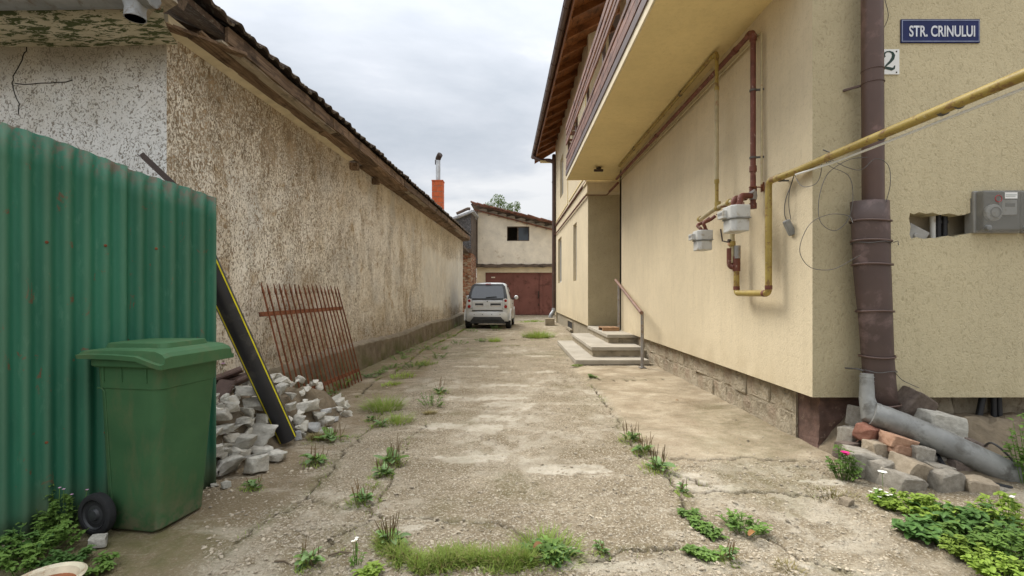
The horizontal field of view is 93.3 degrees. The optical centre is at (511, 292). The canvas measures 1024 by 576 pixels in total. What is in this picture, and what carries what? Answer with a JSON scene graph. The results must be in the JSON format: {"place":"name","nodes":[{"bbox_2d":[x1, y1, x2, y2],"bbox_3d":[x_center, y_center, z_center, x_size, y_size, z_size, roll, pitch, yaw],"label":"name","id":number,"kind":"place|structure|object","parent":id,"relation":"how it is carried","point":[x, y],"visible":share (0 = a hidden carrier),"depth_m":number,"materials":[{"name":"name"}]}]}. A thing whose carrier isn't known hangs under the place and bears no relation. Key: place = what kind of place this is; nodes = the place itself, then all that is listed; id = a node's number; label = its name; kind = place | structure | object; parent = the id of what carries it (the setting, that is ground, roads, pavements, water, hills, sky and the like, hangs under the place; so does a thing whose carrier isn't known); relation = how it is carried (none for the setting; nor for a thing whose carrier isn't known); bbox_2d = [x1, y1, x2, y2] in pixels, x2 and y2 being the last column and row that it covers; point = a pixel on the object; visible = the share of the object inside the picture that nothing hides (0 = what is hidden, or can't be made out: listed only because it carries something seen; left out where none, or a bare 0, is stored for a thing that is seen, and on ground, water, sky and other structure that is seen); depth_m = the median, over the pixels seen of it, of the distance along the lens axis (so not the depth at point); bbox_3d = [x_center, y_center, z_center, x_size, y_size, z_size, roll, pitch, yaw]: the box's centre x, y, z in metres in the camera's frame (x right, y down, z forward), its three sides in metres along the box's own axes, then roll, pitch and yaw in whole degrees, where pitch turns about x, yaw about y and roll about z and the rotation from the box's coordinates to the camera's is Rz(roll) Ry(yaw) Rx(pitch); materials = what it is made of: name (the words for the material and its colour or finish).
{"place":"outdoors","nodes":[
{"label":"outdoors","id":0,"kind":"place"},
{"bbox_2d":[213,0,563,282],"label":"sky","id":1,"kind":"structure","parent":0,"point":[465,81],"materials":[{"name":"white"}]},
{"bbox_2d":[0,316,1023,575],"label":"driveway","id":2,"kind":"structure","parent":0,"point":[696,424],"depth_m":3.01,"materials":[{"name":"concrete"}]},
{"bbox_2d":[0,550,39,575],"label":"wild herb","id":3,"kind":"object","parent":2,"relation":"on","point":[9,565],"visible":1,"depth_m":2.03,"materials":[{"name":"green plant"}]},
{"bbox_2d":[0,525,58,568],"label":"wild herb","id":4,"kind":"object","parent":2,"relation":"on","point":[28,535],"visible":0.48,"depth_m":2.21,"materials":[{"name":"green plant"}]},
{"bbox_2d":[0,513,89,562],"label":"wild herb","id":5,"kind":"object","parent":2,"relation":"on","point":[56,537],"visible":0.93,"depth_m":2.20,"materials":[{"name":"green plant"}]},
{"bbox_2d":[15,484,88,533],"bbox_3d":[-2.281,1.084,2.419,0.290,0.236,0.299,0,0,-39],"label":"wild herb","id":6,"kind":"object","parent":2,"relation":"on","point":[52,510],"visible":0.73,"depth_m":2.38,"materials":[{"name":"green plant"}]},
{"bbox_2d":[22,561,87,575],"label":"enamel basin","id":7,"kind":"object","parent":2,"relation":"on","point":[74,568],"visible":1,"depth_m":1.98,"materials":[{"name":"metal"}]},
{"bbox_2d":[28,544,97,567],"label":"wild herb","id":8,"kind":"object","parent":2,"relation":"on","point":[59,556],"visible":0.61,"depth_m":2.11,"materials":[{"name":"green plant"}]},
{"bbox_2d":[87,533,107,547],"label":"stone","id":9,"kind":"object","parent":2,"relation":"on","point":[99,540],"visible":0.92,"depth_m":2.28,"materials":[{"name":"stone"}]},
{"bbox_2d":[85,550,120,575],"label":"wild herb","id":10,"kind":"object","parent":2,"relation":"on","point":[106,563],"visible":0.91,"depth_m":2.09,"materials":[{"name":"green plant"}]},
{"bbox_2d":[75,338,233,535],"bbox_3d":[-1.909,0.727,2.585,0.564,0.947,0.471,0,0,10],"label":"wheelie bin","id":11,"kind":"object","parent":2,"relation":"on","point":[157,395],"visible":1,"depth_m":2.42,"materials":[{"name":"green plastic"}]},
{"bbox_2d":[242,454,268,473],"bbox_3d":[-1.718,1.141,3.220,0.167,0.118,0.125,-6,-6,9],"label":"concrete lump","id":12,"kind":"object","parent":2,"relation":"on","point":[256,463],"visible":1,"depth_m":3.17,"materials":[{"name":"concrete"}]},
{"bbox_2d":[216,255,296,443],"bbox_3d":[-1.917,0.440,3.516,0.140,1.468,0.770,0,0,28],"label":"black plastic pipe","id":13,"kind":"object","parent":2,"relation":"on","point":[235,324],"visible":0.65,"depth_m":3.48,"materials":[{"name":"plastic"}]},
{"bbox_2d":[248,444,272,455],"bbox_3d":[-1.824,1.149,3.534,0.165,0.077,0.198,0,0,-16],"label":"concrete lump","id":14,"kind":"object","parent":2,"relation":"on","point":[259,449],"visible":0.6,"depth_m":3.46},
{"bbox_2d":[250,423,276,445],"bbox_3d":[-1.873,1.066,3.573,0.255,0.175,0.124,0,0,18],"label":"concrete lump","id":15,"kind":"object","parent":14,"relation":"on","point":[264,432],"visible":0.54,"depth_m":3.55,"materials":[{"name":"concrete"}]},
{"bbox_2d":[267,449,286,461],"bbox_3d":[-1.695,1.165,3.449,0.165,0.065,0.132,5,-3,-15],"label":"concrete lump","id":16,"kind":"object","parent":2,"relation":"on","point":[277,455],"visible":0.77,"depth_m":3.41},
{"bbox_2d":[216,386,345,478],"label":"rubble fines","id":17,"kind":"object","parent":2,"relation":"on","point":[326,400],"visible":0.16,"depth_m":4.14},
{"bbox_2d":[230,433,257,448],"bbox_3d":[-1.912,1.044,3.383,0.233,0.096,0.142,3,4,-9],"label":"concrete lump","id":18,"kind":"object","parent":17,"relation":"on","point":[245,440],"visible":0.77,"depth_m":3.35,"materials":[{"name":"concrete"}]},
{"bbox_2d":[216,373,352,459],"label":"rubble bits","id":19,"kind":"object","parent":17,"relation":"on","point":[277,379],"visible":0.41,"depth_m":4.05,"materials":[{"name":"concrete"}]},
{"bbox_2d":[216,378,236,404],"bbox_3d":[-2.182,0.771,3.615,0.191,0.259,0.058,-13,-44,20],"label":"roof tile","id":20,"kind":"object","parent":19,"relation":"on","point":[223,386],"visible":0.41,"depth_m":3.65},
{"bbox_2d":[216,366,242,382],"bbox_3d":[-2.329,0.677,3.919,0.259,0.058,0.191,-23,4,-31],"label":"roof tile","id":21,"kind":"object","parent":19,"relation":"on","point":[231,373],"visible":0.63,"depth_m":3.90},
{"bbox_2d":[216,448,278,476],"bbox_3d":[-1.744,1.122,3.182,0.417,0.126,0.182,-7,-7,2],"label":"concrete lump","id":22,"kind":"object","parent":19,"relation":"on","point":[225,466],"visible":0.96,"depth_m":3.14,"materials":[{"name":"concrete"}]},
{"bbox_2d":[296,399,321,411],"bbox_3d":[-1.780,0.993,4.209,0.266,0.091,0.191,-6,-4,-20],"label":"concrete lump","id":23,"kind":"object","parent":17,"relation":"on","point":[308,406],"visible":0.74,"depth_m":4.15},
{"bbox_2d":[287,535,329,575],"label":"plantain weed","id":24,"kind":"object","parent":2,"relation":"on","point":[304,556],"visible":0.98,"depth_m":2.10,"materials":[{"name":"green plant"}]},
{"bbox_2d":[258,283,361,394],"bbox_3d":[-2.256,0.550,5.589,0.353,1.312,1.898,0,0,4],"label":"rusty railing panel","id":25,"kind":"object","parent":2,"relation":"on","point":[269,314],"visible":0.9,"depth_m":5.58,"materials":[{"name":"metal"}]},
{"bbox_2d":[293,443,331,469],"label":"plantain weed","id":26,"kind":"object","parent":2,"relation":"on","point":[314,458],"visible":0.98,"depth_m":3.38,"materials":[{"name":"green plant"}]},
{"bbox_2d":[303,420,360,444],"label":"plantain weed","id":27,"kind":"object","parent":2,"relation":"on","point":[330,434],"visible":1,"depth_m":3.91,"materials":[{"name":"green plant"}]},
{"bbox_2d":[341,480,383,507],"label":"plantain weed","id":28,"kind":"object","parent":2,"relation":"on","point":[361,495],"visible":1,"depth_m":2.73,"materials":[{"name":"green plant"}]},
{"bbox_2d":[351,560,385,575],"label":"leafy weed","id":29,"kind":"object","parent":2,"relation":"on","point":[369,569],"visible":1,"depth_m":2.04,"materials":[{"name":"green plant"}]},
{"bbox_2d":[365,459,396,480],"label":"plantain weed","id":30,"kind":"object","parent":2,"relation":"on","point":[385,470],"visible":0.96,"depth_m":3.15,"materials":[{"name":"green plant"}]},
{"bbox_2d":[354,392,411,413],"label":"grass tuft","id":31,"kind":"object","parent":2,"relation":"on","point":[387,404],"visible":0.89,"depth_m":4.98,"materials":[{"name":"plant"}]},
{"bbox_2d":[371,513,410,555],"bbox_3d":[-0.571,1.129,2.288,0.213,0.148,0.228,0,0,42],"label":"plantain weed","id":32,"kind":"object","parent":2,"relation":"on","point":[393,532],"visible":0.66,"depth_m":2.29,"materials":[{"name":"green plant"}]},
{"bbox_2d":[370,436,412,466],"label":"plantain weed","id":33,"kind":"object","parent":2,"relation":"on","point":[393,455],"visible":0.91,"depth_m":3.40,"materials":[{"name":"green plant"}]},
{"bbox_2d":[377,410,415,425],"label":"grass tuft","id":34,"kind":"object","parent":2,"relation":"on","point":[397,420],"visible":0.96,"depth_m":4.48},
{"bbox_2d":[366,522,545,575],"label":"grass strip","id":35,"kind":"object","parent":2,"relation":"on","point":[471,556],"depth_m":2.13,"materials":[{"name":"plant"}]},
{"bbox_2d":[452,207,478,311],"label":"felt clad shed","id":36,"kind":"structure","parent":2,"relation":"on","point":[467,221],"depth_m":21.73,"materials":[{"name":"brick"}]},
{"bbox_2d":[464,283,517,327],"bbox_3d":[-0.728,0.429,16.965,1.869,1.538,2.646,0,0,3],"label":"parked car","id":37,"kind":"object","parent":2,"relation":"on","point":[489,303],"visible":1,"depth_m":15.79,"materials":[{"name":"silver metal"}]},
{"bbox_2d":[245,329,841,560],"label":"crack grass","id":38,"kind":"structure","parent":2,"relation":"on","point":[398,369],"depth_m":3.83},
{"bbox_2d":[500,521,592,573],"bbox_3d":[0.158,1.161,2.208,0.463,0.122,0.486,0,0,0],"label":"thistle weed","id":39,"kind":"object","parent":2,"relation":"on","point":[557,552],"visible":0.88,"depth_m":2.21,"materials":[{"name":"green plant"}]},
{"bbox_2d":[201,353,907,575],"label":"pebbles","id":40,"kind":"object","parent":2,"relation":"on","point":[307,533],"visible":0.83,"depth_m":2.39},
{"bbox_2d":[557,326,653,364],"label":"entrance steps","id":41,"kind":"structure","parent":2,"relation":"on","point":[594,346],"depth_m":8.56,"materials":[{"name":"concrete"}]},
{"bbox_2d":[614,279,645,367],"bbox_3d":[2.092,0.446,8.708,0.110,1.447,2.597,0,0,4],"label":"handrail","id":42,"kind":"object","parent":2,"relation":"on","point":[635,305],"visible":0.99,"depth_m":7.67,"materials":[{"name":"brown metal"}]},
{"bbox_2d":[617,420,645,445],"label":"plantain weed","id":43,"kind":"object","parent":2,"relation":"on","point":[631,435],"visible":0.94,"depth_m":3.88,"materials":[{"name":"green plant"}]},
{"bbox_2d":[630,432,655,457],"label":"plantain weed","id":44,"kind":"object","parent":2,"relation":"on","point":[639,448],"visible":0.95,"depth_m":3.56,"materials":[{"name":"green plant"}]},
{"bbox_2d":[637,442,681,476],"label":"plantain weed","id":45,"kind":"object","parent":2,"relation":"on","point":[658,462],"visible":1,"depth_m":3.24,"materials":[{"name":"green plant"}]},
{"bbox_2d":[679,543,703,558],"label":"leafy weed","id":46,"kind":"object","parent":2,"relation":"on","point":[691,549],"visible":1,"depth_m":2.21,"materials":[{"name":"green plant"}]},
{"bbox_2d":[677,507,706,518],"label":"leafy weed","id":47,"kind":"object","parent":2,"relation":"on","point":[694,513],"visible":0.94,"depth_m":2.58,"materials":[{"name":"green plant"}]},
{"bbox_2d":[696,546,719,561],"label":"leafy weed","id":48,"kind":"object","parent":2,"relation":"on","point":[709,556],"visible":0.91,"depth_m":2.17,"materials":[{"name":"green plant"}]},
{"bbox_2d":[700,524,729,541],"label":"leafy weed","id":49,"kind":"object","parent":2,"relation":"on","point":[711,532],"visible":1,"depth_m":2.36,"materials":[{"name":"green plant"}]},
{"bbox_2d":[712,539,748,568],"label":"plantain weed","id":50,"kind":"object","parent":2,"relation":"on","point":[730,551],"visible":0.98,"depth_m":2.16,"materials":[{"name":"green plant"}]},
{"bbox_2d":[714,508,772,536],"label":"leafy weed","id":51,"kind":"object","parent":2,"relation":"on","point":[734,521],"visible":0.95,"depth_m":2.42,"materials":[{"name":"green plant"}]},
{"bbox_2d":[806,484,868,501],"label":"grass tuft","id":52,"kind":"object","parent":2,"relation":"on","point":[832,494],"visible":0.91,"depth_m":2.87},
{"bbox_2d":[825,444,864,481],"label":"rose bush","id":53,"kind":"object","parent":2,"relation":"on","point":[843,463],"visible":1,"depth_m":3.09,"materials":[{"name":"green plant"}]},
{"bbox_2d":[864,457,893,482],"bbox_3d":[2.379,1.159,3.121,0.217,0.185,0.156,6,-2,-17],"label":"loose stone","id":54,"kind":"object","parent":2,"relation":"on","point":[871,468],"visible":0.39,"depth_m":3.08,"materials":[{"name":"stone"}]},
{"bbox_2d":[875,467,927,491],"bbox_3d":[2.412,1.187,2.991,0.236,0.162,0.170,18,2,-11],"label":"loose stone","id":55,"kind":"object","parent":2,"relation":"on","point":[899,480],"visible":0.69,"depth_m":2.93,"materials":[{"name":"stone"}]},
{"bbox_2d":[866,487,937,514],"bbox_3d":[2.147,1.152,2.659,0.303,0.098,0.300,0,0,0],"label":"leafy plant","id":56,"kind":"object","parent":2,"relation":"on","point":[887,503],"visible":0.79,"depth_m":2.65,"materials":[{"name":"green plant"}]},
{"bbox_2d":[887,452,931,480],"bbox_3d":[2.512,1.126,3.054,0.246,0.164,0.175,21,0,-16],"label":"loose stone","id":57,"kind":"object","parent":2,"relation":"on","point":[910,465],"visible":0.46,"depth_m":2.99,"materials":[{"name":"stone"}]},
{"bbox_2d":[815,411,1023,483],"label":"earth bank","id":58,"kind":"structure","parent":2,"relation":"on","point":[986,427],"depth_m":3.49,"materials":[{"name":"soil"}]},
{"bbox_2d":[836,425,860,442],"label":"loose stone","id":59,"kind":"object","parent":58,"relation":"on","point":[844,433],"visible":0.43,"depth_m":3.43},
{"bbox_2d":[845,404,864,425],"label":"loose stone","id":60,"kind":"object","parent":58,"relation":"on","point":[852,416],"visible":0.45,"depth_m":3.54,"materials":[{"name":"stone"}]},
{"bbox_2d":[841,443,886,478],"bbox_3d":[2.318,1.123,3.186,0.235,0.169,0.167,9,7,11],"label":"loose stone","id":61,"kind":"object","parent":58,"relation":"on","point":[862,456],"visible":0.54,"depth_m":3.13,"materials":[{"name":"stone"}]},
{"bbox_2d":[852,422,881,441],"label":"loose stone","id":62,"kind":"object","parent":58,"relation":"on","point":[863,430],"visible":0.7,"depth_m":3.30,"materials":[{"name":"red brick"}]},
{"bbox_2d":[861,439,889,457],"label":"loose stone","id":63,"kind":"object","parent":58,"relation":"on","point":[877,447],"visible":0.46,"depth_m":3.18,"materials":[{"name":"stone"}]},
{"bbox_2d":[887,445,911,455],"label":"loose stone","id":64,"kind":"object","parent":58,"relation":"on","point":[905,451],"visible":0.6,"depth_m":3.14,"materials":[{"name":"orange brick"}]},
{"bbox_2d":[878,430,918,447],"bbox_3d":[2.559,0.991,3.219,0.212,0.088,0.147,15,3,-11],"label":"loose stone","id":65,"kind":"object","parent":64,"relation":"on","point":[890,439],"visible":0.81,"depth_m":3.16,"materials":[{"name":"orange brick"}]},
{"bbox_2d":[898,385,938,415],"bbox_3d":[2.903,0.816,3.515,0.229,0.200,0.174,30,9,-15],"label":"loose stone","id":66,"kind":"object","parent":58,"relation":"on","point":[912,401],"visible":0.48,"depth_m":3.44,"materials":[{"name":"stone"}]},
{"bbox_2d":[909,445,936,461],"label":"loose stone","id":67,"kind":"object","parent":58,"relation":"on","point":[921,453],"visible":0.48,"depth_m":3.13,"materials":[{"name":"stone"}]},
{"bbox_2d":[859,373,1023,482],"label":"grey drain pipe","id":68,"kind":"object","parent":58,"relation":"on","point":[953,446],"visible":0.86,"depth_m":3.18,"materials":[{"name":"metal"}]},
{"bbox_2d":[914,409,968,437],"bbox_3d":[3.018,0.930,3.439,0.343,0.175,0.234,12,-1,-6],"label":"loose stone","id":69,"kind":"object","parent":58,"relation":"on","point":[954,424],"visible":0.59,"depth_m":3.34,"materials":[{"name":"stone"}]},
{"bbox_2d":[891,493,959,522],"bbox_3d":[2.211,1.144,2.549,0.275,0.115,0.282,0,0,0],"label":"leafy plant","id":70,"kind":"object","parent":2,"relation":"on","point":[928,500],"visible":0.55,"depth_m":2.57,"materials":[{"name":"green plant"}]},
{"bbox_2d":[891,514,969,544],"bbox_3d":[2.037,1.159,2.375,0.298,0.084,0.280,0,0,0],"label":"leafy plant","id":71,"kind":"object","parent":2,"relation":"on","point":[913,526],"visible":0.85,"depth_m":2.36,"materials":[{"name":"green plant"}]},
{"bbox_2d":[926,468,964,492],"bbox_3d":[2.664,1.183,2.981,0.194,0.198,0.139,3,0,-6],"label":"loose stone","id":72,"kind":"object","parent":2,"relation":"on","point":[943,480],"visible":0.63,"depth_m":2.93,"materials":[{"name":"stone"}]},
{"bbox_2d":[909,501,989,532],"bbox_3d":[2.225,1.139,2.464,0.329,0.125,0.347,0,0,0],"label":"leafy plant","id":73,"kind":"object","parent":2,"relation":"on","point":[944,517],"visible":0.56,"depth_m":2.46,"materials":[{"name":"green plant"}]},
{"bbox_2d":[925,519,988,551],"bbox_3d":[2.131,1.157,2.297,0.286,0.090,0.257,0,0,-30],"label":"leafy plant","id":74,"kind":"object","parent":2,"relation":"on","point":[950,529],"visible":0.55,"depth_m":2.31,"materials":[{"name":"green plant"}]},
{"bbox_2d":[937,533,1023,570],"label":"leafy plant","id":75,"kind":"object","parent":2,"relation":"on","point":[961,549],"visible":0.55,"depth_m":2.17,"materials":[{"name":"green plant"}]},
{"bbox_2d":[964,475,999,494],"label":"loose stone","id":76,"kind":"object","parent":2,"relation":"on","point":[979,484],"visible":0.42,"depth_m":2.90,"materials":[{"name":"stone"}]},
{"bbox_2d":[943,503,1023,545],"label":"leafy plant","id":77,"kind":"object","parent":2,"relation":"on","point":[976,516],"visible":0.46,"depth_m":2.37,"materials":[{"name":"green plant"}]},
{"bbox_2d":[960,547,1023,575],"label":"leafy plant","id":78,"kind":"object","parent":2,"relation":"on","point":[983,567],"visible":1,"depth_m":2.03,"materials":[{"name":"green plant"}]},
{"bbox_2d":[964,491,1023,529],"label":"leafy plant","id":79,"kind":"object","parent":2,"relation":"on","point":[1014,507],"visible":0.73,"depth_m":2.44,"materials":[{"name":"green plant"}]},
{"bbox_2d":[966,521,1023,566],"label":"leafy plant","id":80,"kind":"object","parent":2,"relation":"on","point":[997,542],"visible":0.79,"depth_m":2.14,"materials":[{"name":"green plant"}]},
{"bbox_2d":[1001,413,1023,482],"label":"feathery bush","id":81,"kind":"object","parent":2,"relation":"on","point":[1016,448],"visible":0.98,"depth_m":3.05,"materials":[{"name":"green plant"}]},
{"bbox_2d":[470,201,555,315],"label":"garage building","id":82,"kind":"structure","parent":0,"point":[514,251],"depth_m":25.00,"materials":[{"name":"beige"}]},
{"bbox_2d":[486,273,512,299],"bbox_3d":[-0.658,0.080,25.084,1.417,2.161,0.052,0,0,0],"label":"door leaf","id":83,"kind":"structure","parent":82,"relation":"in","point":[507,278],"depth_m":25.08,"materials":[{"name":"brown paint"}]},
{"bbox_2d":[507,227,528,240],"bbox_3d":[0.317,-3.028,25.100,1.159,0.759,0.060,0,0,0],"label":"window","id":84,"kind":"structure","parent":82,"relation":"in","point":[522,232],"depth_m":25.10,"materials":[{"name":"grey glass"}]},
{"bbox_2d":[513,273,539,314],"bbox_3d":[0.748,0.080,25.055,1.375,2.161,0.110,0,0,0],"label":"door leaf","id":85,"kind":"structure","parent":82,"relation":"in","point":[526,286],"depth_m":25.08,"materials":[{"name":"brown paint"}]},
{"bbox_2d":[543,273,551,314],"bbox_3d":[1.888,0.080,25.084,0.603,2.161,0.052,0,0,0],"label":"door leaf","id":86,"kind":"structure","parent":82,"relation":"in","point":[547,277],"depth_m":25.08,"materials":[{"name":"brown paint"}]},
{"label":"ground","id":87,"kind":"structure","parent":0,"visible":0},
{"bbox_2d":[0,122,216,545],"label":"corrugated fence","id":88,"kind":"object","parent":87,"relation":"on","point":[97,252],"visible":0.72,"depth_m":2.51,"materials":[{"name":"metal"}]},
{"bbox_2d":[137,152,176,183],"bbox_3d":[-2.239,-0.709,3.185,0.617,0.485,0.042,0,0,18],"label":"angle iron","id":89,"kind":"object","parent":88,"relation":"attached to","point":[159,171],"visible":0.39,"depth_m":3.23,"materials":[{"name":"metal"}]},
{"bbox_2d":[0,0,470,388],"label":"old plaster house","id":90,"kind":"structure","parent":87,"relation":"on","point":[293,174],"depth_m":4.74,"materials":[{"name":"paint"}]},
{"bbox_2d":[431,152,444,208],"bbox_3d":[-3.050,-3.679,21.050,0.900,4.757,0.900,0,0,0],"label":"brick chimney","id":91,"kind":"object","parent":90,"relation":"on","point":[438,190],"visible":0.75,"depth_m":20.79,"materials":[{"name":"orange brick"}]},
{"bbox_2d":[485,194,520,211],"bbox_3d":[-0.755,-2.909,35.015,2.818,8.426,2.581,0,0,0],"label":"leafy tree","id":92,"kind":"object","parent":87,"relation":"on","point":[499,202],"visible":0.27,"depth_m":34.91,"materials":[{"name":"green plant"}]},
{"bbox_2d":[531,0,1023,447],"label":"cream rendered house","id":93,"kind":"structure","parent":87,"relation":"on","point":[786,351],"depth_m":3.99,"materials":[{"name":"paint"}]},
{"bbox_2d":[532,154,555,317],"bbox_3d":[1.259,-2.307,19.520,1.065,6.691,0.409,0,0,21],"label":"corner downpipe","id":94,"kind":"object","parent":93,"relation":"attached to","point":[553,162],"visible":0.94,"depth_m":19.36,"materials":[{"name":"brown metal"}]},
{"bbox_2d":[618,51,718,200],"bbox_3d":[2.090,-1.678,7.157,0.049,1.654,4.486,0,0,0],"label":"yellow gas pipe","id":95,"kind":"object","parent":93,"relation":"attached to","point":[715,56],"visible":0.99,"depth_m":4.93,"materials":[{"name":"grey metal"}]},
{"bbox_2d":[615,30,763,208],"bbox_3d":[2.169,-1.553,7.086,0.132,1.616,5.728,0,0,0],"label":"red brown gas pipe","id":96,"kind":"object","parent":93,"relation":"attached to","point":[751,36],"visible":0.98,"depth_m":4.30,"materials":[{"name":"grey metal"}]},
{"bbox_2d":[717,193,752,233],"bbox_3d":[1.999,-0.707,4.300,0.262,0.351,0.252,0,0,0],"label":"gas meter","id":97,"kind":"object","parent":96,"relation":"attached to","point":[734,216],"visible":1,"depth_m":4.21,"materials":[{"name":"grey metal"}]},
{"bbox_2d":[697,182,763,270],"bbox_3d":[2.132,-0.585,4.813,0.177,0.770,1.116,0,0,0],"label":"gas manifold","id":98,"kind":"object","parent":93,"relation":"attached to","point":[733,255],"visible":0.84,"depth_m":4.60,"materials":[{"name":"metal"}]},
{"bbox_2d":[688,215,715,250],"bbox_3d":[1.970,-0.612,5.004,0.234,0.364,0.218,0,0,0],"label":"gas meter","id":99,"kind":"object","parent":98,"relation":"attached to","point":[701,238],"visible":1,"depth_m":4.92,"materials":[{"name":"grey metal"}]},
{"bbox_2d":[843,0,901,409],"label":"front downpipe","id":100,"kind":"object","parent":93,"relation":"attached to","point":[871,241],"visible":0.94,"depth_m":3.40,"materials":[{"name":"brown metal"}]},
{"bbox_2d":[733,68,1023,296],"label":"yellow gas pipe","id":101,"kind":"object","parent":93,"relation":"attached to","point":[986,90],"visible":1,"depth_m":2.89,"materials":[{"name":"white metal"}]},
{"bbox_2d":[783,175,794,235],"bbox_3d":[2.202,-0.696,3.821,0.091,0.496,0.088,0,0,0],"label":"hanging cable end","id":102,"kind":"object","parent":101,"relation":"hanging from","point":[789,227],"visible":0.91,"depth_m":3.82,"materials":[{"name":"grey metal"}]},
{"bbox_2d":[884,49,898,74],"bbox_3d":[2.784,-1.707,3.583,0.174,0.188,0.011,0,0,0],"label":"house number plate","id":103,"kind":"object","parent":93,"relation":"attached to","point":[891,60],"visible":0.76,"depth_m":3.58,"materials":[{"name":"white ceramic"}]},
{"bbox_2d":[909,223,929,238],"bbox_3d":[3.046,-0.455,3.659,0.168,0.133,0.102,0,0,0],"label":"broken junction box","id":104,"kind":"object","parent":93,"relation":"attached to","point":[917,231],"visible":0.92,"depth_m":3.62,"materials":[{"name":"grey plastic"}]},
{"bbox_2d":[900,19,979,42],"bbox_3d":[3.172,-1.935,3.583,0.586,0.176,0.012,0,0,0],"label":"street sign","id":105,"kind":"object","parent":93,"relation":"attached to","point":[939,30],"visible":1,"depth_m":3.58,"materials":[{"name":"blue metal"}]},
{"bbox_2d":[964,191,1023,233],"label":"electricity meter","id":106,"kind":"object","parent":93,"relation":"attached to","point":[994,212],"visible":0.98,"depth_m":3.57,"materials":[{"name":"grey plastic"}]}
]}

